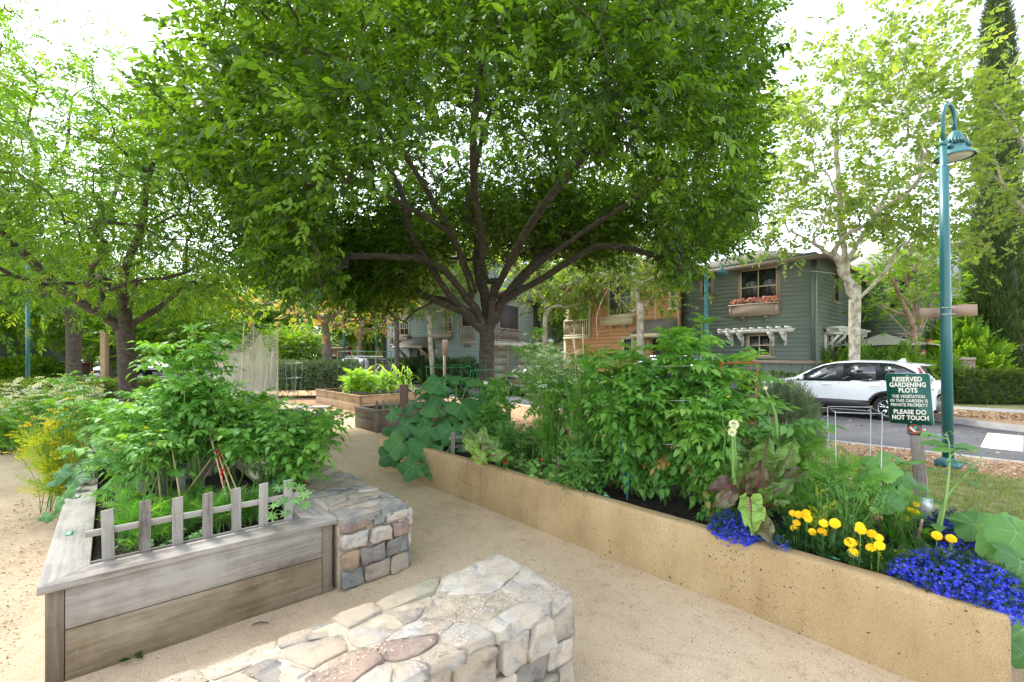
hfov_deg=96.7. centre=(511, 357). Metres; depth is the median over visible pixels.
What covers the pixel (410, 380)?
corn plant
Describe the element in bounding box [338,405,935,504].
wood chips
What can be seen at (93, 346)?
tree
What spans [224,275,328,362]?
tree
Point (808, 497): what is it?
dill plant
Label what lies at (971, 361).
garden wall
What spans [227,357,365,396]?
hedge
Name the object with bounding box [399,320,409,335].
window
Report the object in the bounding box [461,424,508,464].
plant
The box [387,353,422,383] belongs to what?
shrub
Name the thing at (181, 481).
plant
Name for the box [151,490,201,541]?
carrot plant
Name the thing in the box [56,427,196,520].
tomato plant
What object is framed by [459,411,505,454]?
leafy plant
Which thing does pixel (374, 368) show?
cane teepee
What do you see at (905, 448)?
kerb
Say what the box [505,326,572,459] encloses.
tomato plant
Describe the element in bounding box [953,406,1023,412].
pavement
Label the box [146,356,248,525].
bamboo teepee
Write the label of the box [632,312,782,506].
tomato plant
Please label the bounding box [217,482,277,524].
carrot plant
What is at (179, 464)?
tomato plant
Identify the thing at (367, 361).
parked car
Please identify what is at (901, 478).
cucumber plant
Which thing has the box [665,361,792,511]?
tomato plant
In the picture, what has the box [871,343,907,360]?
shrub
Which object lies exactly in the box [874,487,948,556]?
dill plant
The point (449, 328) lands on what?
window
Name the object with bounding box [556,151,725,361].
tree
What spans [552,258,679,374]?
house
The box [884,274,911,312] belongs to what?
window
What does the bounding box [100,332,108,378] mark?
tree stake
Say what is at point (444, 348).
sign post
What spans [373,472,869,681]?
twig litter
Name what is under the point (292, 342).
tree
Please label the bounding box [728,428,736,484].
onion stalk
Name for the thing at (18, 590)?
leaf litter
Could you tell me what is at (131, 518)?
carrot plant
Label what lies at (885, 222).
tree
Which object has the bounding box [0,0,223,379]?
tree
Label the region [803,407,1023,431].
kerb
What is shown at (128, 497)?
carrot plant
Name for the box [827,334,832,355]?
window
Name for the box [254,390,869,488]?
verge
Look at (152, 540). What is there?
seedling
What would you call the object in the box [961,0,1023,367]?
cypress tree
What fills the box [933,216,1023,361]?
tree
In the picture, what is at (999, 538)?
pumpkin vine
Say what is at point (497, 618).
stone wall
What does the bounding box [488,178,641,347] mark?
tree
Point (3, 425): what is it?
coriander plant
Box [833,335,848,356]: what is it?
window
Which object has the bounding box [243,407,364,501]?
tomato plant
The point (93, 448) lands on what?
timber planter
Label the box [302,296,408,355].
tree
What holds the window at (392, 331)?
in the house at (462, 336)
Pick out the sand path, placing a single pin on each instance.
(606, 651)
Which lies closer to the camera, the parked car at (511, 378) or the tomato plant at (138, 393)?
the tomato plant at (138, 393)
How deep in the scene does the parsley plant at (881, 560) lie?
2.62 m
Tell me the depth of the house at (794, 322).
19.49 m
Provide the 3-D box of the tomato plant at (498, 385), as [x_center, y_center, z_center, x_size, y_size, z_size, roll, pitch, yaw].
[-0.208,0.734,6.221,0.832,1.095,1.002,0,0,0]
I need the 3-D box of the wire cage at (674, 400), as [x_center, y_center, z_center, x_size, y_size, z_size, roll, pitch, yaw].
[1.469,0.681,3.999,0.606,1.269,0.606,0,0,0]
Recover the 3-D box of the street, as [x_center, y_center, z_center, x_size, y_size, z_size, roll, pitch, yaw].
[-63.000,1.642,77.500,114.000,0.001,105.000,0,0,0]
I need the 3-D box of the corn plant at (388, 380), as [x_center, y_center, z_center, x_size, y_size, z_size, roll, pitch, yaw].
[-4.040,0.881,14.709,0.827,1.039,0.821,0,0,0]
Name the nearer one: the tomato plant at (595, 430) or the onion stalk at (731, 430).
the onion stalk at (731, 430)
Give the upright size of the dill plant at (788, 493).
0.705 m
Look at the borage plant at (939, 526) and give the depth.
2.83 m
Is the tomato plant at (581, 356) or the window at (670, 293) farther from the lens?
the window at (670, 293)
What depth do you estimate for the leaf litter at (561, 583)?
2.82 m
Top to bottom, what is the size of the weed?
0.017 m
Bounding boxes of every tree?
[0,0,57,212]
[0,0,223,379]
[0,33,279,410]
[0,210,107,360]
[17,279,183,378]
[64,306,114,360]
[81,267,276,380]
[82,319,97,364]
[107,0,797,417]
[149,265,336,376]
[210,281,420,359]
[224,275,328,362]
[245,321,338,362]
[300,303,386,357]
[302,231,447,357]
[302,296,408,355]
[355,213,458,383]
[374,207,502,374]
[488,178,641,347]
[500,247,649,342]
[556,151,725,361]
[744,0,1022,359]
[830,224,987,362]
[906,14,1023,263]
[923,241,1023,322]
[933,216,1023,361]
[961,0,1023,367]
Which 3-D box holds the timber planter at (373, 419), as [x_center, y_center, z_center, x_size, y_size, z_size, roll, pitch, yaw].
[-2.538,1.415,11.140,2.250,0.510,1.200,0,0,-41]
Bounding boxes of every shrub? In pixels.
[0,353,65,381]
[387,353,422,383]
[416,356,441,384]
[431,354,478,387]
[743,371,831,446]
[819,345,848,364]
[837,336,889,360]
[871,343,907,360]
[884,334,940,377]
[918,300,1021,369]
[922,341,970,368]
[934,281,965,330]
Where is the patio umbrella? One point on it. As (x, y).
(887, 340)
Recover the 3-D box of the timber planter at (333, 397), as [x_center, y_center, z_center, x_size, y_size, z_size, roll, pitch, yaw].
[-4.749,1.410,16.160,3.050,0.520,3.950,0,0,-41]
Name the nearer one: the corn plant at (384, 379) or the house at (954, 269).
the corn plant at (384, 379)
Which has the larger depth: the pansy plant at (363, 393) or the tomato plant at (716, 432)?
the pansy plant at (363, 393)
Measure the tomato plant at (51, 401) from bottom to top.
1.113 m
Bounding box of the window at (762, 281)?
[737,264,781,305]
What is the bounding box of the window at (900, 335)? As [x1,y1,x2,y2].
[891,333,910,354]
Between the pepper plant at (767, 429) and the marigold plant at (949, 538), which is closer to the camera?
the marigold plant at (949, 538)
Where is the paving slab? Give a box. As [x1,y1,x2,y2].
[295,405,331,407]
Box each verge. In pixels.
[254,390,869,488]
[744,398,1023,424]
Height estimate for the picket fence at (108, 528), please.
0.364 m
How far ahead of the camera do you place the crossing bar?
9.45 m
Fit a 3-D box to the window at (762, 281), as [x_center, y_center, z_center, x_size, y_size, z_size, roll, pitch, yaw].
[10.579,-3.049,19.542,0.075,1.798,1.816,0,0,-41]
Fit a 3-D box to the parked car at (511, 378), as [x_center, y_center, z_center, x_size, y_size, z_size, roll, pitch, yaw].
[1.311,1.046,20.780,2.358,1.448,4.630,0,0,-41]
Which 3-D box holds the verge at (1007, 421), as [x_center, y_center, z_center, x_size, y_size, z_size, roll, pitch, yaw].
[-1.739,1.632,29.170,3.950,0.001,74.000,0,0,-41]
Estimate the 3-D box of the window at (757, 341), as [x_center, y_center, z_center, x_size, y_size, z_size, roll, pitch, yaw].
[10.607,-0.523,19.511,0.075,1.161,1.235,0,0,-41]
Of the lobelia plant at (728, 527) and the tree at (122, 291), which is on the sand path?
the tree at (122, 291)
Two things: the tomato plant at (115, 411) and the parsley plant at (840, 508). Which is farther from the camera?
the tomato plant at (115, 411)
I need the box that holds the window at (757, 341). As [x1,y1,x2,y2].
[745,332,774,358]
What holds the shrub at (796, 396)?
on the verge at (304, 397)
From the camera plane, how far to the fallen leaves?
10.53 m
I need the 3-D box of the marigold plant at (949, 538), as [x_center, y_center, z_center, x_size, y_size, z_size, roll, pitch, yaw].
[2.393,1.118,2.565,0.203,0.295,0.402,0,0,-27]
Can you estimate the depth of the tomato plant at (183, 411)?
3.73 m
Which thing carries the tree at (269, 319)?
on the verge at (304, 397)
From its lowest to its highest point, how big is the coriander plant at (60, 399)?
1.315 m
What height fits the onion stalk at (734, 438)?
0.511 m
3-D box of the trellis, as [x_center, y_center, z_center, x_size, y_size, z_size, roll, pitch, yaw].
[-0.787,0.846,9.300,0.580,1.609,0.018,0,0,0]
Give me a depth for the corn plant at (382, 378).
15.41 m
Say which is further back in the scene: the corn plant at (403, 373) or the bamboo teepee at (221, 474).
the corn plant at (403, 373)
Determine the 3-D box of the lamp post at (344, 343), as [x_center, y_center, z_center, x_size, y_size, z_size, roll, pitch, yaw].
[-11.053,-1.350,30.000,0.440,6.000,0.440,0,0,0]
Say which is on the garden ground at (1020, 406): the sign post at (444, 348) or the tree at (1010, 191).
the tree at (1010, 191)
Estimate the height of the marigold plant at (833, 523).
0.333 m
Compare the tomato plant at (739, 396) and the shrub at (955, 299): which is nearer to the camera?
the tomato plant at (739, 396)
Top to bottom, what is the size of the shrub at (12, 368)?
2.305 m
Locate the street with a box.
[82,366,232,384]
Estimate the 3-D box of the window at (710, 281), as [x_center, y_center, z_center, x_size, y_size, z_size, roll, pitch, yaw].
[9.083,-3.377,21.235,0.075,1.359,0.762,0,0,-41]
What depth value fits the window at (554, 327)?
41.69 m
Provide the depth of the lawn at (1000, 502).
5.58 m
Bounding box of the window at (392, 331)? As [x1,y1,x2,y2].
[389,328,394,345]
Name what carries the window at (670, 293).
in the house at (610, 328)
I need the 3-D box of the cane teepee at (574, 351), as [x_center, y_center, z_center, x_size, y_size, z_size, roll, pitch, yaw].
[0.880,0.454,5.257,0.360,1.625,0.188,0,0,39]
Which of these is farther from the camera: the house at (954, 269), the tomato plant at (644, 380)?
the house at (954, 269)
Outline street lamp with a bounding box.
[919,102,977,468]
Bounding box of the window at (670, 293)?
[667,284,677,310]
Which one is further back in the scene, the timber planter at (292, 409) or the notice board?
the notice board
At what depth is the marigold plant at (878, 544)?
2.57 m
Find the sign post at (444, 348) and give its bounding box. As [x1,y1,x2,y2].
[442,340,447,384]
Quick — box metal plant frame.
[337,351,391,393]
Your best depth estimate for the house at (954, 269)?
28.59 m
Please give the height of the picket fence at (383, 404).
0.260 m
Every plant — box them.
[0,376,101,455]
[0,389,40,453]
[0,401,32,452]
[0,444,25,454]
[3,392,96,512]
[24,379,117,462]
[29,370,113,476]
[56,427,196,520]
[62,384,176,491]
[75,370,222,508]
[88,473,148,544]
[107,493,171,554]
[120,376,227,467]
[126,322,245,504]
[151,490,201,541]
[156,475,232,511]
[176,379,278,493]
[191,481,257,532]
[207,396,325,499]
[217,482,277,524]
[221,393,288,467]
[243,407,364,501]
[265,479,311,521]
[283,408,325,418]
[339,375,360,393]
[342,366,371,393]
[343,392,373,396]
[354,370,384,394]
[371,364,388,392]
[374,391,393,394]
[375,370,397,392]
[377,366,392,392]
[377,369,397,393]
[378,374,515,481]
[380,364,402,389]
[385,366,406,392]
[389,363,413,388]
[395,369,408,392]
[402,369,419,392]
[449,385,481,421]
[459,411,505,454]
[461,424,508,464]
[468,371,526,446]
[481,420,532,465]
[495,446,576,487]
[500,421,561,468]
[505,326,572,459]
[511,333,588,474]
[537,346,637,487]
[556,435,618,494]
[557,344,618,450]
[557,364,597,474]
[570,341,688,500]
[597,331,714,504]
[601,355,668,472]
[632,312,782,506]
[651,387,781,523]
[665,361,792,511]
[705,508,764,549]
[706,394,847,517]
[706,434,809,545]
[767,534,791,550]
[773,509,849,555]
[774,418,837,526]
[775,434,809,515]
[775,518,874,565]
[777,466,836,548]
[790,443,863,535]
[798,525,920,573]
[799,485,836,550]
[812,477,893,543]
[813,455,890,543]
[828,522,918,579]
[852,451,930,541]
[857,538,904,574]
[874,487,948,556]
[876,501,939,550]
[885,544,1023,629]
[898,531,966,576]
[907,431,996,537]
[907,506,978,556]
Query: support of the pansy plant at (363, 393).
on the timber planter at (333, 397)
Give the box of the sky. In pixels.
[0,0,1023,360]
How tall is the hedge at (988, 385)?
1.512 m
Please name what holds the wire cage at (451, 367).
on the concrete planter at (904, 628)
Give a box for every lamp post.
[25,256,60,378]
[343,305,345,358]
[376,322,377,355]
[704,266,728,349]
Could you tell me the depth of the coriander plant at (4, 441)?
7.78 m
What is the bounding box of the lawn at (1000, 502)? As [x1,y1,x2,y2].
[806,458,1023,524]
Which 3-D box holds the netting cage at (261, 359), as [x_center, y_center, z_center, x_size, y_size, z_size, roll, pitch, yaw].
[-5.096,0.285,8.675,1.001,1.930,1.362,0,0,-42]
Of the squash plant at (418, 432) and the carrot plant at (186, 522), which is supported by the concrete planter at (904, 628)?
the squash plant at (418, 432)
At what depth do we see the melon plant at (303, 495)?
2.94 m
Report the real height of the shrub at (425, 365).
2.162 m
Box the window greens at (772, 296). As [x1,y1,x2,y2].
[730,296,776,304]
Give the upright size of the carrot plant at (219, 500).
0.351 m
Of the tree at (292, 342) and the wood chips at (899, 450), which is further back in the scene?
the tree at (292, 342)
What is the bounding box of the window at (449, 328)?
[443,311,453,332]
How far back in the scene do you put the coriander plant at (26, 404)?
7.23 m
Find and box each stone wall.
[157,554,574,681]
[296,465,412,590]
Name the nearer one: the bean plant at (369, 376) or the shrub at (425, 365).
the bean plant at (369, 376)
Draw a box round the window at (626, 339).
[621,336,633,354]
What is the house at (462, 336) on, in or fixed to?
on the garden ground at (1020, 406)
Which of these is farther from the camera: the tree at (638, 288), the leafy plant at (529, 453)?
the tree at (638, 288)
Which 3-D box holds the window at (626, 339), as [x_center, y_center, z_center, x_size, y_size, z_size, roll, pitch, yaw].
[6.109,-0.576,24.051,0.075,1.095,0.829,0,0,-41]
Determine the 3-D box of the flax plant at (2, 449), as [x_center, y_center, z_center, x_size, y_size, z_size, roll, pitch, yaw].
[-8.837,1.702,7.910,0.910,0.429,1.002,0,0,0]
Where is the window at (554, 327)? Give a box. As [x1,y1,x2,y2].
[552,313,564,330]
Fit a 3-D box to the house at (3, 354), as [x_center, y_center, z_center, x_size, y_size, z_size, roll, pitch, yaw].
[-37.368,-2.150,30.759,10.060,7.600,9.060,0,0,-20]
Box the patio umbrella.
[836,332,939,346]
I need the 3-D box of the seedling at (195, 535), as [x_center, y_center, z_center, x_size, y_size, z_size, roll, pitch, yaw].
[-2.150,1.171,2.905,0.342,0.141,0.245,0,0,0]
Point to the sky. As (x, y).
(854, 16)
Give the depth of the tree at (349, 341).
43.91 m
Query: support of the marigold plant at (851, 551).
on the concrete planter at (904, 628)
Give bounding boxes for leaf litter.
[0,458,814,674]
[0,496,58,538]
[0,535,51,677]
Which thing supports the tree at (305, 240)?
on the verge at (304, 397)
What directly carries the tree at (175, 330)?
on the street
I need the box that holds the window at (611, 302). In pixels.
[606,280,634,316]
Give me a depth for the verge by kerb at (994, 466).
7.06 m
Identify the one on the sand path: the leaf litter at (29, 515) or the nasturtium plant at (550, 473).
the leaf litter at (29, 515)
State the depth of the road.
10.74 m
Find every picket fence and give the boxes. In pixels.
[85,479,299,563]
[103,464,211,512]
[113,451,215,481]
[374,398,415,409]
[449,429,476,453]
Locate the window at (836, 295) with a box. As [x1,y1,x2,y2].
[833,267,840,304]
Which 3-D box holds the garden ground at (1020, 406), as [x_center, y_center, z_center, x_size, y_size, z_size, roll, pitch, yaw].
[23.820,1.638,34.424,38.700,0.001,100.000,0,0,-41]
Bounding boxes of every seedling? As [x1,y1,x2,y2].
[115,531,153,551]
[152,527,201,546]
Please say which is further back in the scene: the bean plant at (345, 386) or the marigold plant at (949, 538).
the bean plant at (345, 386)
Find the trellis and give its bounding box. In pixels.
[461,360,486,399]
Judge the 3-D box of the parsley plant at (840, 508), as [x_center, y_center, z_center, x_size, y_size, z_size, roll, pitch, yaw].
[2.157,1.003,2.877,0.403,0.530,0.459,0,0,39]
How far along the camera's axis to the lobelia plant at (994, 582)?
2.27 m
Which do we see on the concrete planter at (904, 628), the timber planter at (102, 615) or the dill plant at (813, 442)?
the dill plant at (813, 442)
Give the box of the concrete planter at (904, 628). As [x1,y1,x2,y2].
[378,435,1011,681]
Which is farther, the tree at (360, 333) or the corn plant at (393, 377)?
the tree at (360, 333)
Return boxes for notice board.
[60,361,92,377]
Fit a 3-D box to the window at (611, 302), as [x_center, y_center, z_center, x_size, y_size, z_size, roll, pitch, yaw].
[5.798,-3.119,24.405,0.075,1.923,1.766,0,0,-41]
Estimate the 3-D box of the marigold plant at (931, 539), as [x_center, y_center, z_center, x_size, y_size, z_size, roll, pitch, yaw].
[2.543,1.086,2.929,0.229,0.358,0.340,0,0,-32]
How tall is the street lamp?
5.558 m
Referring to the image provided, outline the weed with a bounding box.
[118,651,142,661]
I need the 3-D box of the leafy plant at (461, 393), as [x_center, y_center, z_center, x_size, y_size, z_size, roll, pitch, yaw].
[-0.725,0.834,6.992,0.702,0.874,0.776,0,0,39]
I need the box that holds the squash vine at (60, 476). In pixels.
[38,428,114,522]
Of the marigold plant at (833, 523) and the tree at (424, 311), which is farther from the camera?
the tree at (424, 311)
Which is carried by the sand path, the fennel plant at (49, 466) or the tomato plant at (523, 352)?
the fennel plant at (49, 466)
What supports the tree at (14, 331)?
on the forecourt paving
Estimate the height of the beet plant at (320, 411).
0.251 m
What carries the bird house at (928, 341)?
hanging from the tree at (912, 315)
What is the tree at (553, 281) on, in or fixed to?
on the garden ground at (1020, 406)
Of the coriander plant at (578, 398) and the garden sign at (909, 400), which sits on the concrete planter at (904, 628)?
the coriander plant at (578, 398)
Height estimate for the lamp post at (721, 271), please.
5.200 m
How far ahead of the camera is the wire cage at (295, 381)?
16.84 m
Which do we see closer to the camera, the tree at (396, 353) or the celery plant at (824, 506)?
the celery plant at (824, 506)
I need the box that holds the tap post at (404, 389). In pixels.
[400,384,420,416]
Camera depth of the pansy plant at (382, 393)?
14.68 m
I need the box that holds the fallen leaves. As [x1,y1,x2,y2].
[820,413,1019,460]
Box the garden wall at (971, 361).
[953,357,975,367]
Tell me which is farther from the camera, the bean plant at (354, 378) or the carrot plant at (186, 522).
the bean plant at (354, 378)
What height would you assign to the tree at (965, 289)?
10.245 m
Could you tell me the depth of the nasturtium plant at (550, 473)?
4.66 m
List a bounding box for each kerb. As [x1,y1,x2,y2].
[467,398,1023,462]
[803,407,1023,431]
[856,446,1023,478]
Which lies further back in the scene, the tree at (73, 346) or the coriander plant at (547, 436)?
the tree at (73, 346)
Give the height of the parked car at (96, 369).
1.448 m
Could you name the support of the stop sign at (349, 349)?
on the street
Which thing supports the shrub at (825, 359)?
on the garden ground at (1020, 406)
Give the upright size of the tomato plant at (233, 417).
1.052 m
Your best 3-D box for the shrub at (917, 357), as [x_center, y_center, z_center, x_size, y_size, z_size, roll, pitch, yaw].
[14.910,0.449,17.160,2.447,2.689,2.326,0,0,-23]
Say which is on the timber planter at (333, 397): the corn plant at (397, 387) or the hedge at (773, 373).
the corn plant at (397, 387)
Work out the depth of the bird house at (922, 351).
16.49 m
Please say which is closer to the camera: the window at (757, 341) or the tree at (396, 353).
the window at (757, 341)
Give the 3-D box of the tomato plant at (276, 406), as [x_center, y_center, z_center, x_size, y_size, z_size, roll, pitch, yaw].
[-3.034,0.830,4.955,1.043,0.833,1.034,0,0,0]
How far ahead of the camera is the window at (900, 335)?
20.60 m
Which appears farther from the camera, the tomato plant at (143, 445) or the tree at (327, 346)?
the tree at (327, 346)
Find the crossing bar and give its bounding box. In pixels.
[981,433,1023,451]
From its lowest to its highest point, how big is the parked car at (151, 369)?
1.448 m
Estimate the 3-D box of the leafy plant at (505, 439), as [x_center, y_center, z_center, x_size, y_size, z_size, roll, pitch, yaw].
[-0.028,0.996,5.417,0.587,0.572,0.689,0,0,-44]
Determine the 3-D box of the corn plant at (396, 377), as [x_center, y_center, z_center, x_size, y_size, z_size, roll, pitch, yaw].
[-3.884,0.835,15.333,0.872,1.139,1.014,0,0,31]
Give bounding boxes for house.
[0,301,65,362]
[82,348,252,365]
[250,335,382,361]
[387,250,567,382]
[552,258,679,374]
[651,242,955,377]
[840,240,968,301]
[920,338,925,353]
[924,339,931,344]
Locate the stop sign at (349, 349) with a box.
[346,347,353,354]
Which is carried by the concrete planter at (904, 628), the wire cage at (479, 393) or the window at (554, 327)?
the wire cage at (479, 393)
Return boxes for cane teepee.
[372,348,391,392]
[571,327,594,451]
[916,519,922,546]
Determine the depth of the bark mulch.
12.90 m
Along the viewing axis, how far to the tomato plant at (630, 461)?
4.04 m
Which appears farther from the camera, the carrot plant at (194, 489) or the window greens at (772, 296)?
the window greens at (772, 296)
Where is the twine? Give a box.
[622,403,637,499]
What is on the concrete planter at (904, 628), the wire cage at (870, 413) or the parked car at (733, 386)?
the wire cage at (870, 413)
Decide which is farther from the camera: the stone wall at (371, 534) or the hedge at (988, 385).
the hedge at (988, 385)
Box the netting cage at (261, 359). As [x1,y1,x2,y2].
[212,320,278,416]
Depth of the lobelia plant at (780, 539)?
2.83 m
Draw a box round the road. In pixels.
[368,382,1023,460]
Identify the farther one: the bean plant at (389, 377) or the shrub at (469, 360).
the shrub at (469, 360)
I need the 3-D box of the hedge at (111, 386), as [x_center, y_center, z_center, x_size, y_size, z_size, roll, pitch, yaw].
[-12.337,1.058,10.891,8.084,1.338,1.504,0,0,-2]
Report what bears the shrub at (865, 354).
on the garden ground at (1020, 406)
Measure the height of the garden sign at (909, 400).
1.557 m
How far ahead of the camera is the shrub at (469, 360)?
26.98 m
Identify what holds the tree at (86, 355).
on the street
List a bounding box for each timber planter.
[36,453,336,681]
[82,437,200,459]
[270,408,333,451]
[315,386,443,410]
[354,401,453,432]
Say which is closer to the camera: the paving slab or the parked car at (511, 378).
the paving slab
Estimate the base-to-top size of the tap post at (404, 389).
1.080 m
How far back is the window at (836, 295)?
19.80 m
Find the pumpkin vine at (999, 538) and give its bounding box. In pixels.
[948,510,1023,668]
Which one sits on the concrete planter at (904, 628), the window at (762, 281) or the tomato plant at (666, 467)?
the tomato plant at (666, 467)
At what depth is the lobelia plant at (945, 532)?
2.88 m
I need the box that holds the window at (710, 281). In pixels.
[698,274,714,299]
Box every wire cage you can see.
[278,378,297,408]
[285,362,302,398]
[426,365,470,420]
[470,369,495,423]
[643,365,707,507]
[718,360,757,497]
[827,406,882,532]
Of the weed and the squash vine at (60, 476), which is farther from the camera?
the squash vine at (60, 476)
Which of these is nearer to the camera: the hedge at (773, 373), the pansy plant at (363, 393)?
the pansy plant at (363, 393)
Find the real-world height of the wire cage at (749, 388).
1.294 m
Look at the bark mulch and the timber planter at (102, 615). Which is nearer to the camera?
the timber planter at (102, 615)
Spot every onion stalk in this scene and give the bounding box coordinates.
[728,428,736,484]
[729,419,739,493]
[763,386,778,439]
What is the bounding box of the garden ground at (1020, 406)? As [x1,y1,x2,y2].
[953,402,1023,409]
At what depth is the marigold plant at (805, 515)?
2.87 m
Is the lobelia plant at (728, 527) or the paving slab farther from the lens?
the paving slab
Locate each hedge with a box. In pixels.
[0,374,164,424]
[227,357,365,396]
[738,369,802,397]
[934,366,1023,404]
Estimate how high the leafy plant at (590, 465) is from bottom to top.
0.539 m
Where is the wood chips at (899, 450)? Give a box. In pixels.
[856,446,1023,478]
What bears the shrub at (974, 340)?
on the garden ground at (1020, 406)
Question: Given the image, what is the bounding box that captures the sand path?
[0,401,1023,681]
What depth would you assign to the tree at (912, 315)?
17.48 m
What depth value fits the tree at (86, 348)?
36.98 m
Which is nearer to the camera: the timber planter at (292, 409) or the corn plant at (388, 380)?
the timber planter at (292, 409)
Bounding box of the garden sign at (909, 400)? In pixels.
[885,373,933,517]
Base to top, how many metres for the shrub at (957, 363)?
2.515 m
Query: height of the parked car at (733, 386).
1.836 m
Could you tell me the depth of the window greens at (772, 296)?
19.51 m
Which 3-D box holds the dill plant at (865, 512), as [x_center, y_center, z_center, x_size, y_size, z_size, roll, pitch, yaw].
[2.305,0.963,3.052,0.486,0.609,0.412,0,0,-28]
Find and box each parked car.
[93,360,151,374]
[146,362,172,374]
[336,356,390,385]
[496,365,590,396]
[597,356,737,397]
[755,358,940,420]
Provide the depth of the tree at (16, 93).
5.25 m
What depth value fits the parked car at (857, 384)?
13.23 m
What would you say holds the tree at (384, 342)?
on the street
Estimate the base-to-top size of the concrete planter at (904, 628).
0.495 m
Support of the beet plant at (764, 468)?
on the concrete planter at (904, 628)
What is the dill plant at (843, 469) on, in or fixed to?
on the concrete planter at (904, 628)
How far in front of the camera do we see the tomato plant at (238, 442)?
3.77 m
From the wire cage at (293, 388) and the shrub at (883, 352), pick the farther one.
the shrub at (883, 352)
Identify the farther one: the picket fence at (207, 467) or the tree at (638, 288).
the tree at (638, 288)
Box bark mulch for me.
[745,398,1023,419]

